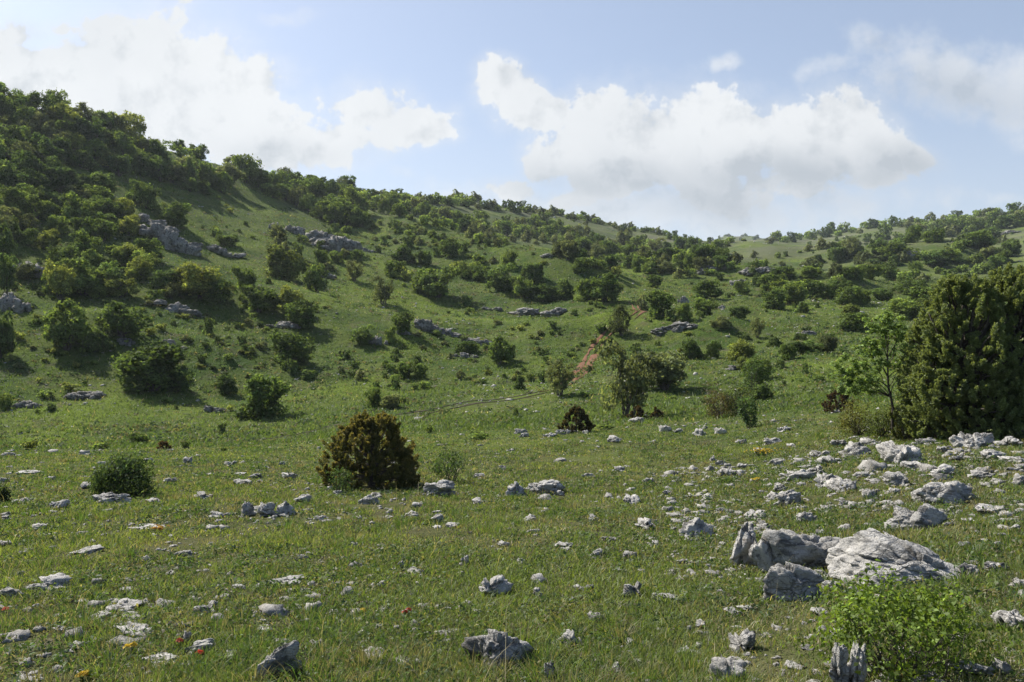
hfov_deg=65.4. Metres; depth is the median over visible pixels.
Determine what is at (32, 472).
rock
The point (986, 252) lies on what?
shrub
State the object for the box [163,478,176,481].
rock
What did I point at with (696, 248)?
tree
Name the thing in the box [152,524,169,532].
flower clump
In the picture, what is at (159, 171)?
tree
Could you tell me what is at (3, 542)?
rock
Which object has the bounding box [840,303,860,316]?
shrub
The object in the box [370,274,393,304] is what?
shrub
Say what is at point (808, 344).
shrub
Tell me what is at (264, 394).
shrub
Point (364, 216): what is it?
tree
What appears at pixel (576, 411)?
juniper
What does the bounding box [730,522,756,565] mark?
boulder
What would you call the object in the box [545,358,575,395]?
tree
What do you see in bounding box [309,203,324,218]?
tree
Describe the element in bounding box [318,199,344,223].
tree
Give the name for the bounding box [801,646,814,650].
stone
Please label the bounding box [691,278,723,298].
shrub
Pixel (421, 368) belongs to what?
shrub
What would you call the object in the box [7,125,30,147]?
tree
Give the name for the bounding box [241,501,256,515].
boulder
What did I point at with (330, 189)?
tree
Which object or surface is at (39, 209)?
tree
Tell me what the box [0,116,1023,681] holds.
ground
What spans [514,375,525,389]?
tree
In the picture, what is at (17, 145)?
tree
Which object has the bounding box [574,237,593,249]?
tree
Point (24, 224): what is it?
tree
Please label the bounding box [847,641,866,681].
boulder
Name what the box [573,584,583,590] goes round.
stone
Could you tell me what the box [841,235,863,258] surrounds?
shrub
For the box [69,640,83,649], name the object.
rock
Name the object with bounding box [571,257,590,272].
shrub
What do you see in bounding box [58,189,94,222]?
tree
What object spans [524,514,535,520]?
rock
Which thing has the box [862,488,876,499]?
rock
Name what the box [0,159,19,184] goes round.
tree
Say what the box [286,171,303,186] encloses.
tree
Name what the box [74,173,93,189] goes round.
tree
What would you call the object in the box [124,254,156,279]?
shrub
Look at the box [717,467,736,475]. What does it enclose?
rock
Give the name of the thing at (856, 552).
boulder
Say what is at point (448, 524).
rock
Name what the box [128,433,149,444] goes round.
shrub
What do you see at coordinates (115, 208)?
tree
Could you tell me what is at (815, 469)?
rock
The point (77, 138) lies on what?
tree
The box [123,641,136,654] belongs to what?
flower clump
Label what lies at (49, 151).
tree
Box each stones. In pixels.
[0,407,1023,681]
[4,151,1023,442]
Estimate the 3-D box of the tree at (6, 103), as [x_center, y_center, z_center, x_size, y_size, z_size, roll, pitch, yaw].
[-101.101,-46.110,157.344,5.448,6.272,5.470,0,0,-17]
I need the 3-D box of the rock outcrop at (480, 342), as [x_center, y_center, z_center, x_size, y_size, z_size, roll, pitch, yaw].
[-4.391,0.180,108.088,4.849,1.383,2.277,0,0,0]
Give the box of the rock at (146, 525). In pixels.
[128,524,165,528]
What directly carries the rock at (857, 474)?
on the ground at (762, 248)
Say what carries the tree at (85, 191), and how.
on the ground at (762, 248)
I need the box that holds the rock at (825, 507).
[814,505,832,512]
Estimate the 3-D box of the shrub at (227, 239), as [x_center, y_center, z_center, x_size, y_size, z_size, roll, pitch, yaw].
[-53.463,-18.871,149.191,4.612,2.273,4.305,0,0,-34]
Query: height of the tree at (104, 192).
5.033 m
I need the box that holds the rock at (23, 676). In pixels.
[16,674,42,681]
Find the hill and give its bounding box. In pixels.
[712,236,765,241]
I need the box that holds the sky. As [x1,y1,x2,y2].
[0,0,1023,240]
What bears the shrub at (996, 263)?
on the ground at (762, 248)
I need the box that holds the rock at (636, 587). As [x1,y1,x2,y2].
[622,581,641,596]
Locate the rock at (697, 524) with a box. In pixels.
[679,517,714,536]
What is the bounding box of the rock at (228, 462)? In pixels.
[224,461,235,464]
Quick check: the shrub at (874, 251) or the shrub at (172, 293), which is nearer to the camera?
the shrub at (172, 293)
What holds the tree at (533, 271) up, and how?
on the ground at (762, 248)
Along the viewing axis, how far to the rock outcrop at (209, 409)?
69.24 m
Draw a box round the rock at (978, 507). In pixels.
[974,503,1007,513]
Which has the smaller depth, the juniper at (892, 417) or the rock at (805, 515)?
the rock at (805, 515)
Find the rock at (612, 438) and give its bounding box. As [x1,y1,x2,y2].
[607,435,621,441]
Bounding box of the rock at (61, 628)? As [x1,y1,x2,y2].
[52,625,67,631]
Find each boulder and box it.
[91,492,131,503]
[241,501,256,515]
[252,640,303,679]
[257,502,276,515]
[275,501,295,515]
[423,480,457,495]
[461,629,533,669]
[525,479,565,493]
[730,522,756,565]
[749,540,772,571]
[756,528,841,572]
[763,562,823,600]
[825,528,959,587]
[829,642,852,681]
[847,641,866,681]
[884,504,946,529]
[911,481,975,504]
[949,431,994,446]
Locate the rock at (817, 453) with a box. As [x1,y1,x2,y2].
[807,450,829,456]
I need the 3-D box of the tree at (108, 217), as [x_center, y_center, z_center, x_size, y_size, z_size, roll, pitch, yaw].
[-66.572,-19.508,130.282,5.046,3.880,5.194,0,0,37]
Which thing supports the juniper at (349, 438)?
on the ground at (762, 248)
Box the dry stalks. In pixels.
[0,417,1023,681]
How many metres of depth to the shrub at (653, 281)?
166.99 m
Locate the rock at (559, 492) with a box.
[551,488,564,495]
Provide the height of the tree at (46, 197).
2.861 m
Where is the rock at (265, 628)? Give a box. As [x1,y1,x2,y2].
[258,624,272,632]
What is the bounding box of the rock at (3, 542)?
[0,540,11,546]
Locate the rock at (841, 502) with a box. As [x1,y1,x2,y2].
[838,500,849,505]
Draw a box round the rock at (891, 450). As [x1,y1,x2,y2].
[876,440,922,463]
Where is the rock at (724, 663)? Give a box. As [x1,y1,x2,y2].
[708,655,746,679]
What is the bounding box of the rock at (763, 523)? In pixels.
[756,520,771,528]
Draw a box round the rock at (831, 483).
[826,476,856,492]
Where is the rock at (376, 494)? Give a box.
[371,492,381,497]
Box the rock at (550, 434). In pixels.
[543,433,556,436]
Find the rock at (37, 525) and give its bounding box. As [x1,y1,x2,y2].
[31,523,47,528]
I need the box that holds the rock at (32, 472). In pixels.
[16,470,42,473]
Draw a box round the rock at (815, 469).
[806,465,823,474]
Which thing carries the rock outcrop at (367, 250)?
on the ground at (762, 248)
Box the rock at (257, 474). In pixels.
[249,473,262,477]
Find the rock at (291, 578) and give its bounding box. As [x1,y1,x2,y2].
[269,574,303,584]
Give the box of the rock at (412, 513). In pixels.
[404,510,418,517]
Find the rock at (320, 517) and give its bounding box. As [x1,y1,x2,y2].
[313,515,327,520]
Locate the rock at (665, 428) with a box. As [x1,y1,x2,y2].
[658,424,671,430]
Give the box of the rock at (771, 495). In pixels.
[764,491,778,499]
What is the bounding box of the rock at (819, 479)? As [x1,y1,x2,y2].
[814,473,839,488]
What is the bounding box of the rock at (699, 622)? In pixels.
[695,619,704,627]
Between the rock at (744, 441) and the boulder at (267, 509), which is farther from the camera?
the rock at (744, 441)
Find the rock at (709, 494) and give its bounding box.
[702,493,712,498]
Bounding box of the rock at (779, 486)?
[774,482,787,490]
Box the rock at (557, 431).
[554,429,564,434]
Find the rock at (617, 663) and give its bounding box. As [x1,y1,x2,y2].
[611,662,623,673]
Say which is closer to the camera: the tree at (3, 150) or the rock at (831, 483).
the rock at (831, 483)
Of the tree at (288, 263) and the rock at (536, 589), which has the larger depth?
the tree at (288, 263)
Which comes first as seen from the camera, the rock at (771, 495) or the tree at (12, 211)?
the rock at (771, 495)
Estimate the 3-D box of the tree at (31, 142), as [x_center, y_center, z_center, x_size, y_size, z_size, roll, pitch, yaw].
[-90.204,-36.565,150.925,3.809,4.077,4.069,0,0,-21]
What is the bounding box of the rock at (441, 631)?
[434,629,450,635]
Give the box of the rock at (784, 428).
[777,426,790,431]
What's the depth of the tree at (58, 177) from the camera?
137.48 m
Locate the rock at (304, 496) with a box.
[293,494,311,501]
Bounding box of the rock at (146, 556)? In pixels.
[142,555,150,561]
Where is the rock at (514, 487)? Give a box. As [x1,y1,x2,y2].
[505,481,525,495]
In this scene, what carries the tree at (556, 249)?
on the ground at (762, 248)
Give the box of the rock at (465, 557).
[461,555,468,562]
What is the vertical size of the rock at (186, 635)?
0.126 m
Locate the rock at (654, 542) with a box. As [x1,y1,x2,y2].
[647,540,658,545]
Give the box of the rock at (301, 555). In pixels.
[297,554,307,558]
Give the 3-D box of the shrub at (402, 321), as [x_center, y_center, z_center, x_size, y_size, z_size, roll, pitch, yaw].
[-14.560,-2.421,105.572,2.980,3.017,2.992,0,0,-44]
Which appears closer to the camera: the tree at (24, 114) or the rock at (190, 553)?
the rock at (190, 553)
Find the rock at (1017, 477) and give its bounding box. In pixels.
[1012,473,1023,485]
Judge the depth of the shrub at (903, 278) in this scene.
167.91 m
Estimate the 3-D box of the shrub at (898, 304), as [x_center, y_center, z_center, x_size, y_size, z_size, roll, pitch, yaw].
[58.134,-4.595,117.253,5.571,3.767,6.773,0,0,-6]
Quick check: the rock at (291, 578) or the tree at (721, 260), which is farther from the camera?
the tree at (721, 260)
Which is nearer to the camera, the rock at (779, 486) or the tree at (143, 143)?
the rock at (779, 486)
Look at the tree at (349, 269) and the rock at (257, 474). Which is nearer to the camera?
the rock at (257, 474)
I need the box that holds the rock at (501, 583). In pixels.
[479,575,513,595]
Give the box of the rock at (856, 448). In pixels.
[838,441,868,456]
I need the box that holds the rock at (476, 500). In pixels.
[471,497,482,503]
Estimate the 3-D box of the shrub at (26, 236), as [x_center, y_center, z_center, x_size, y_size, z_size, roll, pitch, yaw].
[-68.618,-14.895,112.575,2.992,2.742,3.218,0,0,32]
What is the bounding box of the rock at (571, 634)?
[559,629,581,647]
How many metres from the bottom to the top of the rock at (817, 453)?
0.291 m
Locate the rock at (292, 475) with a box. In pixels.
[281,472,296,477]
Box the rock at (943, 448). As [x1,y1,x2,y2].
[936,446,953,452]
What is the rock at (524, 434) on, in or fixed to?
on the ground at (762, 248)
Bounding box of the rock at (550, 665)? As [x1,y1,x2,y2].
[544,661,554,680]
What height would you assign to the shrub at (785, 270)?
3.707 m
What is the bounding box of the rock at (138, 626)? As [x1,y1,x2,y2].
[115,621,153,637]
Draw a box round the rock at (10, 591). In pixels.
[0,587,22,596]
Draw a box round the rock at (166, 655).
[141,652,178,665]
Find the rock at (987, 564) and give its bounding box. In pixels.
[984,561,1007,570]
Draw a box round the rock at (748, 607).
[737,605,756,609]
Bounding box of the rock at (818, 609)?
[810,607,827,615]
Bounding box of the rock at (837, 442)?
[830,440,847,446]
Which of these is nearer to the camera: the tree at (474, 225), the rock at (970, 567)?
the rock at (970, 567)
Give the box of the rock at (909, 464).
[900,461,920,468]
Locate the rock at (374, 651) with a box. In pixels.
[364,646,385,656]
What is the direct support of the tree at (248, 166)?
on the ground at (762, 248)
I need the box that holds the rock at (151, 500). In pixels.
[146,497,159,503]
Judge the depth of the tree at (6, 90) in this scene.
162.46 m
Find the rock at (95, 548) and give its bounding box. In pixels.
[69,545,103,553]
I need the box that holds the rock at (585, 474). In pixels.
[582,473,594,477]
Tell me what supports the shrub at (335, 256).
on the ground at (762, 248)
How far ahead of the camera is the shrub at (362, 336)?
100.73 m
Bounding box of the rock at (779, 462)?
[770,459,782,465]
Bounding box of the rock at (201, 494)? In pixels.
[194,491,212,498]
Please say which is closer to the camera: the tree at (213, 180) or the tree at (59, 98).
the tree at (59, 98)
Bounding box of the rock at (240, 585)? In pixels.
[232,584,243,588]
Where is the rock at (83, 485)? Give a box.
[80,482,91,488]
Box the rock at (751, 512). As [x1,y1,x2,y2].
[744,509,765,518]
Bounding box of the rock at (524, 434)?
[519,432,528,436]
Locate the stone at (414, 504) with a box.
[411,502,423,507]
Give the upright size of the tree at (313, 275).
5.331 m
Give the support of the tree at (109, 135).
on the ground at (762, 248)
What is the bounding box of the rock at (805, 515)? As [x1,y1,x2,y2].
[796,511,816,521]
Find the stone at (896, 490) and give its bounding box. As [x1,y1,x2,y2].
[887,487,900,492]
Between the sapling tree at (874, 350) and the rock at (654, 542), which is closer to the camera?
the rock at (654, 542)
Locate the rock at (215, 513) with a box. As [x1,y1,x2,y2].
[208,511,223,517]
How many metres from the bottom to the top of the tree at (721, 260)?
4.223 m
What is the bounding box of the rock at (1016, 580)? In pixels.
[1008,577,1023,587]
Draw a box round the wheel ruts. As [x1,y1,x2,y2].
[207,391,550,442]
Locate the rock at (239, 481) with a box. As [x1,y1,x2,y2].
[233,478,251,485]
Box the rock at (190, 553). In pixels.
[174,550,192,557]
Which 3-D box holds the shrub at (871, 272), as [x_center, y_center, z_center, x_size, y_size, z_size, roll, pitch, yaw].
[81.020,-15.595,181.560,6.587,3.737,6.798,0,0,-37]
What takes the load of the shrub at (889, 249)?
on the ground at (762, 248)
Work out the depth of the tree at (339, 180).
290.69 m
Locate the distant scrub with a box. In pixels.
[3,145,1023,450]
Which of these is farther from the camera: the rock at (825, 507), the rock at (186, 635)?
the rock at (825, 507)
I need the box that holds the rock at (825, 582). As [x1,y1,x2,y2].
[822,580,842,589]
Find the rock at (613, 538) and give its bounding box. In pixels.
[601,536,618,541]
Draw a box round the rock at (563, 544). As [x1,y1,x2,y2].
[554,541,572,550]
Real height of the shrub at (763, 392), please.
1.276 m
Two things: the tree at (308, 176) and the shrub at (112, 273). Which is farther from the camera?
the tree at (308, 176)
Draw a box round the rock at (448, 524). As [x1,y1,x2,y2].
[446,522,459,527]
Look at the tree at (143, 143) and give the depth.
179.13 m
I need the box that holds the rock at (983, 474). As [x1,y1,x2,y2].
[969,470,991,477]
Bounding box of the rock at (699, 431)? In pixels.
[692,428,705,435]
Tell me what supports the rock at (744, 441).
on the ground at (762, 248)
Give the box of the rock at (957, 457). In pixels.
[949,455,963,460]
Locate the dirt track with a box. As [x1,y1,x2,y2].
[541,300,646,391]
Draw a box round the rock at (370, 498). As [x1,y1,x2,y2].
[358,495,379,503]
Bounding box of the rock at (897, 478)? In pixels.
[882,471,908,485]
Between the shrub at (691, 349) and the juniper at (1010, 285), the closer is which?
the juniper at (1010, 285)
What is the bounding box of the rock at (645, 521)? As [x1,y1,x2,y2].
[635,517,655,529]
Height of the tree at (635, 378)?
5.874 m
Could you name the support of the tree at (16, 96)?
on the ground at (762, 248)
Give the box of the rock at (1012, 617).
[990,609,1023,627]
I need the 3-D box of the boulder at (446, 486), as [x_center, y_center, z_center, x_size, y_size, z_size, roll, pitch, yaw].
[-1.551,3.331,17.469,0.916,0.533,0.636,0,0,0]
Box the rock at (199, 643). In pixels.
[184,638,214,654]
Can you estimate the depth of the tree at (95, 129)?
165.46 m
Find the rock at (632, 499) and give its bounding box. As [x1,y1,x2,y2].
[623,494,639,503]
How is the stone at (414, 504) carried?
on the ground at (762, 248)
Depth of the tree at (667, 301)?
109.33 m
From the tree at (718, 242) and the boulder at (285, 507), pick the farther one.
the tree at (718, 242)
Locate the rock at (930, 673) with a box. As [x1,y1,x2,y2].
[916,670,942,678]
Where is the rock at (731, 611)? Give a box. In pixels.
[724,606,741,615]
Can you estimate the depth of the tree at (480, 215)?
317.27 m
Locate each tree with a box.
[0,82,25,103]
[0,93,14,119]
[0,115,14,127]
[0,123,22,144]
[0,132,20,160]
[0,135,10,165]
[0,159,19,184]
[0,171,29,186]
[0,183,10,198]
[0,185,32,214]
[0,205,21,224]
[0,213,18,240]
[0,223,17,256]
[0,252,18,293]
[0,310,17,357]
[3,95,28,117]
[5,140,35,164]
[6,104,36,126]
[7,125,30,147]
[11,150,48,181]
[12,93,38,108]
[14,120,37,140]
[16,182,45,205]
[17,193,52,219]
[18,168,53,195]
[18,213,38,229]
[25,131,63,164]
[26,138,44,155]
[27,90,56,115]
[30,110,55,125]
[31,120,58,139]
[40,191,62,204]
[40,201,61,220]
[40,297,99,350]
[42,166,80,191]
[42,215,69,233]
[43,258,77,299]
[44,128,72,150]
[44,135,79,164]
[45,87,71,111]
[45,101,82,126]
[45,155,68,169]
[52,120,76,139]
[55,191,83,212]
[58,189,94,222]
[61,118,95,137]
[61,184,94,199]
[65,130,86,151]
[68,216,102,239]
[69,148,98,168]
[70,102,98,125]
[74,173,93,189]
[76,116,109,144]
[81,182,113,198]
[84,171,118,193]
[84,196,104,215]
[87,109,117,130]
[91,300,153,337]
[92,194,123,215]
[92,210,119,227]
[100,126,125,145]
[104,154,133,176]
[106,131,136,155]
[110,109,146,139]
[124,177,162,209]
[129,136,163,148]
[129,152,153,176]
[130,146,151,157]
[141,139,175,162]
[144,155,174,180]
[163,159,182,169]
[165,163,187,183]
[170,139,184,152]
[171,260,224,297]
[174,155,199,171]
[178,158,200,179]
[180,177,200,191]
[196,180,213,194]
[197,161,216,181]
[207,171,222,188]
[213,160,245,184]
[214,170,233,193]
[231,153,262,183]
[231,265,256,287]
[238,284,281,312]
[251,169,273,189]
[260,183,281,198]
[263,242,311,279]
[268,170,287,187]
[276,166,292,176]
[277,183,291,200]
[285,184,307,205]
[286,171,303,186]
[289,179,310,195]
[298,193,317,211]
[302,263,328,291]
[304,174,316,182]
[304,176,329,199]
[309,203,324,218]
[317,193,334,205]
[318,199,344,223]
[324,179,340,194]
[331,197,351,205]
[336,176,347,184]
[337,185,370,214]
[338,204,361,224]
[340,175,356,185]
[345,260,363,281]
[349,206,371,226]
[378,197,390,213]
[382,190,402,198]
[384,194,399,211]
[390,202,407,216]
[410,266,462,297]
[415,200,430,215]
[438,205,453,219]
[452,209,469,223]
[457,218,471,232]
[467,219,481,235]
[473,210,489,224]
[488,334,514,363]
[500,221,512,236]
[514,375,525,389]
[519,262,543,283]
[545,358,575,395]
[550,241,561,255]
[560,239,578,259]
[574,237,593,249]
[583,272,624,302]
[586,240,601,252]
[587,243,606,260]
[594,233,605,244]
[596,339,656,417]
[599,240,620,257]
[603,254,620,269]
[608,302,631,335]
[615,228,632,245]
[619,244,635,255]
[625,237,644,250]
[631,255,648,271]
[637,244,650,258]
[637,350,687,389]
[641,261,658,273]
[647,236,667,250]
[655,259,673,272]
[657,247,675,258]
[672,234,686,248]
[682,235,698,250]
[683,252,698,268]
[689,243,712,261]
[692,256,707,269]
[698,243,719,259]
[711,237,727,249]
[712,247,731,261]
[712,255,727,269]
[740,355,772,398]
[750,317,765,337]
[768,279,807,303]
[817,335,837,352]
[825,309,914,436]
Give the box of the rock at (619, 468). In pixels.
[613,466,624,470]
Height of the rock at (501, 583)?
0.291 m
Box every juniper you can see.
[156,440,171,448]
[315,409,420,490]
[557,405,595,432]
[626,405,646,418]
[648,406,663,419]
[887,403,925,436]
[895,273,1023,440]
[899,328,979,439]
[946,262,1023,437]
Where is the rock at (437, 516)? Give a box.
[431,513,443,521]
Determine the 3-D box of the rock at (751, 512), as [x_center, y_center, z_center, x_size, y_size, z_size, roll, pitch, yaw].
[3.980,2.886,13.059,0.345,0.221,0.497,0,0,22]
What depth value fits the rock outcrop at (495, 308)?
138.35 m
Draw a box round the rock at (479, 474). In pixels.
[473,473,484,477]
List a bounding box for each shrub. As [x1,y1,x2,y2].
[0,215,21,233]
[0,393,12,409]
[0,484,11,502]
[14,226,37,244]
[14,262,41,278]
[31,228,60,249]
[40,266,74,291]
[41,245,80,265]
[54,253,105,294]
[69,229,104,258]
[78,248,103,268]
[85,330,115,351]
[87,447,158,497]
[93,260,127,289]
[94,218,118,240]
[102,244,131,265]
[102,277,140,296]
[109,242,144,265]
[110,343,192,392]
[111,197,136,215]
[116,214,140,234]
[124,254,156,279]
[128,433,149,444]
[129,250,161,270]
[133,237,164,262]
[147,270,178,290]
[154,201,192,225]
[156,364,195,391]
[161,281,179,298]
[169,269,191,293]
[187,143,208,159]
[202,279,232,302]
[214,234,238,245]
[217,374,237,394]
[235,373,293,419]
[267,332,316,363]
[268,223,287,237]
[277,285,305,314]
[283,300,318,328]
[312,249,327,264]
[325,465,357,493]
[329,250,344,263]
[348,249,364,262]
[348,324,374,343]
[364,387,381,407]
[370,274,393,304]
[379,394,401,408]
[383,259,406,277]
[383,325,396,342]
[390,245,416,262]
[391,311,414,332]
[396,361,415,378]
[410,249,433,264]
[411,363,428,379]
[430,449,466,480]
[438,238,460,257]
[454,341,477,353]
[455,261,483,277]
[471,265,495,281]
[483,262,516,290]
[500,250,518,268]
[504,343,515,360]
[508,273,533,296]
[528,283,556,300]
[553,278,575,298]
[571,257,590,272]
[573,276,598,300]
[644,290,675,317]
[646,274,663,287]
[675,302,692,320]
[677,338,704,359]
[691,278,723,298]
[691,297,719,315]
[700,388,738,417]
[704,340,719,357]
[709,314,731,327]
[724,338,755,360]
[724,387,755,416]
[728,306,751,318]
[733,279,750,293]
[735,393,758,427]
[736,356,747,369]
[741,358,773,380]
[749,384,773,401]
[751,275,769,286]
[756,273,787,289]
[759,287,787,308]
[766,336,782,346]
[769,266,794,281]
[777,559,1023,681]
[778,344,797,359]
[786,341,806,354]
[797,279,822,298]
[798,256,820,268]
[799,265,823,277]
[800,339,825,353]
[815,283,835,298]
[821,389,858,412]
[826,263,842,275]
[826,278,846,294]
[828,246,847,262]
[833,285,862,304]
[833,399,876,436]
[835,312,867,330]
[840,266,857,278]
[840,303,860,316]
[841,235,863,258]
[853,251,863,264]
[853,289,871,304]
[855,264,883,279]
[855,400,899,438]
[859,251,885,264]
[870,237,887,250]
[871,248,882,255]
[871,287,896,301]
[875,241,911,259]
[879,262,896,280]
[882,297,925,319]
[886,237,907,245]
[891,410,911,439]
[893,276,913,291]
[896,279,929,292]
[902,286,932,303]
[905,224,922,242]
[907,260,922,275]
[920,249,951,266]
[921,230,945,242]
[939,247,966,262]
[951,230,991,247]
[966,217,984,231]
[974,229,998,245]
[980,246,995,259]
[984,227,1001,241]
[985,255,1006,270]
[995,238,1021,255]
[995,249,1011,263]
[996,215,1013,227]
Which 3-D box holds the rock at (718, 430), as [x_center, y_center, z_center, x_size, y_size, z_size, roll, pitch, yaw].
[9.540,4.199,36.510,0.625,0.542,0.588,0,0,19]
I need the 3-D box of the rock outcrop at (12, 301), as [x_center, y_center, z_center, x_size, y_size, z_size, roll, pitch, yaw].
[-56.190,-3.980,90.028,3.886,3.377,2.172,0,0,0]
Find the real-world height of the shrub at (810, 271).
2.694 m
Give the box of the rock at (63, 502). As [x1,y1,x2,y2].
[50,499,69,507]
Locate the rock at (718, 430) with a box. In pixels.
[714,427,726,433]
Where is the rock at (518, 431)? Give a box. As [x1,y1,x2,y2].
[514,428,527,433]
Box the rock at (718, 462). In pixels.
[715,460,726,464]
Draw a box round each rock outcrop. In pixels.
[0,291,31,312]
[12,261,44,277]
[12,400,41,407]
[63,391,106,399]
[117,338,135,346]
[137,213,180,235]
[138,223,203,256]
[145,299,203,317]
[163,339,187,348]
[203,405,226,411]
[206,244,245,257]
[266,321,304,328]
[285,224,304,235]
[301,270,336,278]
[305,229,362,252]
[363,247,377,252]
[367,336,387,344]
[397,330,410,334]
[413,319,440,332]
[439,328,461,336]
[453,352,478,357]
[462,337,491,344]
[482,307,502,310]
[506,307,566,316]
[540,253,553,257]
[650,321,697,335]
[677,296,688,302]
[696,263,731,274]
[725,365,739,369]
[729,279,747,285]
[738,266,774,275]
[797,330,816,334]
[899,251,922,256]
[995,230,1021,234]
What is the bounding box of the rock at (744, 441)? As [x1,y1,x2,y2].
[735,439,746,443]
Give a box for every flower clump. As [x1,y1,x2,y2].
[75,670,88,681]
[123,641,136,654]
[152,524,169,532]
[744,446,779,456]
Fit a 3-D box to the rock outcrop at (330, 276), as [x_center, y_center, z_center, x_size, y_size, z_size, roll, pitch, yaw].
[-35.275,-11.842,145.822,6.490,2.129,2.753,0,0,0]
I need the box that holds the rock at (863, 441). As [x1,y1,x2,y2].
[859,438,880,444]
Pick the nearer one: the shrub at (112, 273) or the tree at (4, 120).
the shrub at (112, 273)
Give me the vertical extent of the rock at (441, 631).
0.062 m
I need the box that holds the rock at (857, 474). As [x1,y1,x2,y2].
[852,472,871,478]
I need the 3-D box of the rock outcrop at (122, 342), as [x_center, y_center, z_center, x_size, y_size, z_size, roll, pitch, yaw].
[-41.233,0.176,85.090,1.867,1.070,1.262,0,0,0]
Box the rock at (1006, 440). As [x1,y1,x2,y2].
[993,436,1022,445]
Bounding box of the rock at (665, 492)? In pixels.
[662,490,671,495]
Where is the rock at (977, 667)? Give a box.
[945,660,996,675]
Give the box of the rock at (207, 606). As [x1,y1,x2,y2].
[192,600,217,614]
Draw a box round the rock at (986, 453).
[980,449,1005,459]
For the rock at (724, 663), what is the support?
on the ground at (762, 248)
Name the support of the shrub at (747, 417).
on the ground at (762, 248)
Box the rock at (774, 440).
[763,437,781,444]
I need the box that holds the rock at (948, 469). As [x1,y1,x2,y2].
[929,464,954,475]
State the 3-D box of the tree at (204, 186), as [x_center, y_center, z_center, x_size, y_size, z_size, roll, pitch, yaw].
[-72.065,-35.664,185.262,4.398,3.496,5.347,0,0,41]
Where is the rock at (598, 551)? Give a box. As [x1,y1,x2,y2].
[590,548,604,556]
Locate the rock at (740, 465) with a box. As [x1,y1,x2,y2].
[737,463,747,467]
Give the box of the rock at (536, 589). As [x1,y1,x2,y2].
[533,587,542,595]
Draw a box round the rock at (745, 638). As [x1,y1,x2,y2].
[728,628,755,652]
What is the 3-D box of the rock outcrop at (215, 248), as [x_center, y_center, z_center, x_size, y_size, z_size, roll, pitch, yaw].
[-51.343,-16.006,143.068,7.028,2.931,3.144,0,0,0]
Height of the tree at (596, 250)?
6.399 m
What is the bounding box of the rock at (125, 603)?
[98,598,141,612]
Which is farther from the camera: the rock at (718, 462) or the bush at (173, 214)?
the bush at (173, 214)
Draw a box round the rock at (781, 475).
[779,470,796,478]
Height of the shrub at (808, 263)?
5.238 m
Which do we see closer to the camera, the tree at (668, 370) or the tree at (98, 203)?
the tree at (668, 370)
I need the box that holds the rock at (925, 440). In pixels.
[915,437,936,443]
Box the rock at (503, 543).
[498,540,509,546]
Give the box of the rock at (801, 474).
[787,469,815,480]
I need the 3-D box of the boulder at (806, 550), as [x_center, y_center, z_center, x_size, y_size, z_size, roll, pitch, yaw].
[3.121,2.412,8.736,0.939,0.699,0.522,6,3,-6]
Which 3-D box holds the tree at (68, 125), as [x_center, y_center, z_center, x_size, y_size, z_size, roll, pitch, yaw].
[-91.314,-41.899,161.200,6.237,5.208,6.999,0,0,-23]
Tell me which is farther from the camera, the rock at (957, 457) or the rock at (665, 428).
the rock at (665, 428)
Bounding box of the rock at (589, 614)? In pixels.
[587,611,605,619]
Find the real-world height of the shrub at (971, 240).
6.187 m
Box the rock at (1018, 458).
[997,456,1023,463]
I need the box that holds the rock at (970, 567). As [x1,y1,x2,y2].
[957,563,978,574]
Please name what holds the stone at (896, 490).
on the ground at (762, 248)
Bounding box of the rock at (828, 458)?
[815,455,840,463]
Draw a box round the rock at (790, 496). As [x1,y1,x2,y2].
[773,489,800,507]
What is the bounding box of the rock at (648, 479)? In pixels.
[642,477,653,481]
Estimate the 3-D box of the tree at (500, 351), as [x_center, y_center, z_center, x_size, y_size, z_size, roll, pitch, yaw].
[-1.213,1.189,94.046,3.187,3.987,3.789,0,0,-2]
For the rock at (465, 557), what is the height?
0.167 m
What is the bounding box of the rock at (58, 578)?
[26,572,71,590]
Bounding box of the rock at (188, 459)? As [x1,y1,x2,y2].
[183,457,192,463]
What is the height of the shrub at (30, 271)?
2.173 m
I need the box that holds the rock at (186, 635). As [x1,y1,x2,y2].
[183,631,191,643]
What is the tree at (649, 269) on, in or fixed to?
on the ground at (762, 248)
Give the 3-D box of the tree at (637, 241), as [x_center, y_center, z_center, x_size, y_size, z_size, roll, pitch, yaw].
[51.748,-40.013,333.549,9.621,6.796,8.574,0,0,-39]
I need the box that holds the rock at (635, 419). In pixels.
[629,417,644,423]
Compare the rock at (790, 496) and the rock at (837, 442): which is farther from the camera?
the rock at (837, 442)
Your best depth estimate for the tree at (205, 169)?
193.89 m
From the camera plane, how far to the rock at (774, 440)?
28.05 m
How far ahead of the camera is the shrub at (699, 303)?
122.15 m
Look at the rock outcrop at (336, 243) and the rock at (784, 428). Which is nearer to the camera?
the rock at (784, 428)
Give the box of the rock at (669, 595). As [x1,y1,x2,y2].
[658,593,676,599]
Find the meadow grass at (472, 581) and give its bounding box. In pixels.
[0,399,1023,681]
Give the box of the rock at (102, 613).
[88,611,109,620]

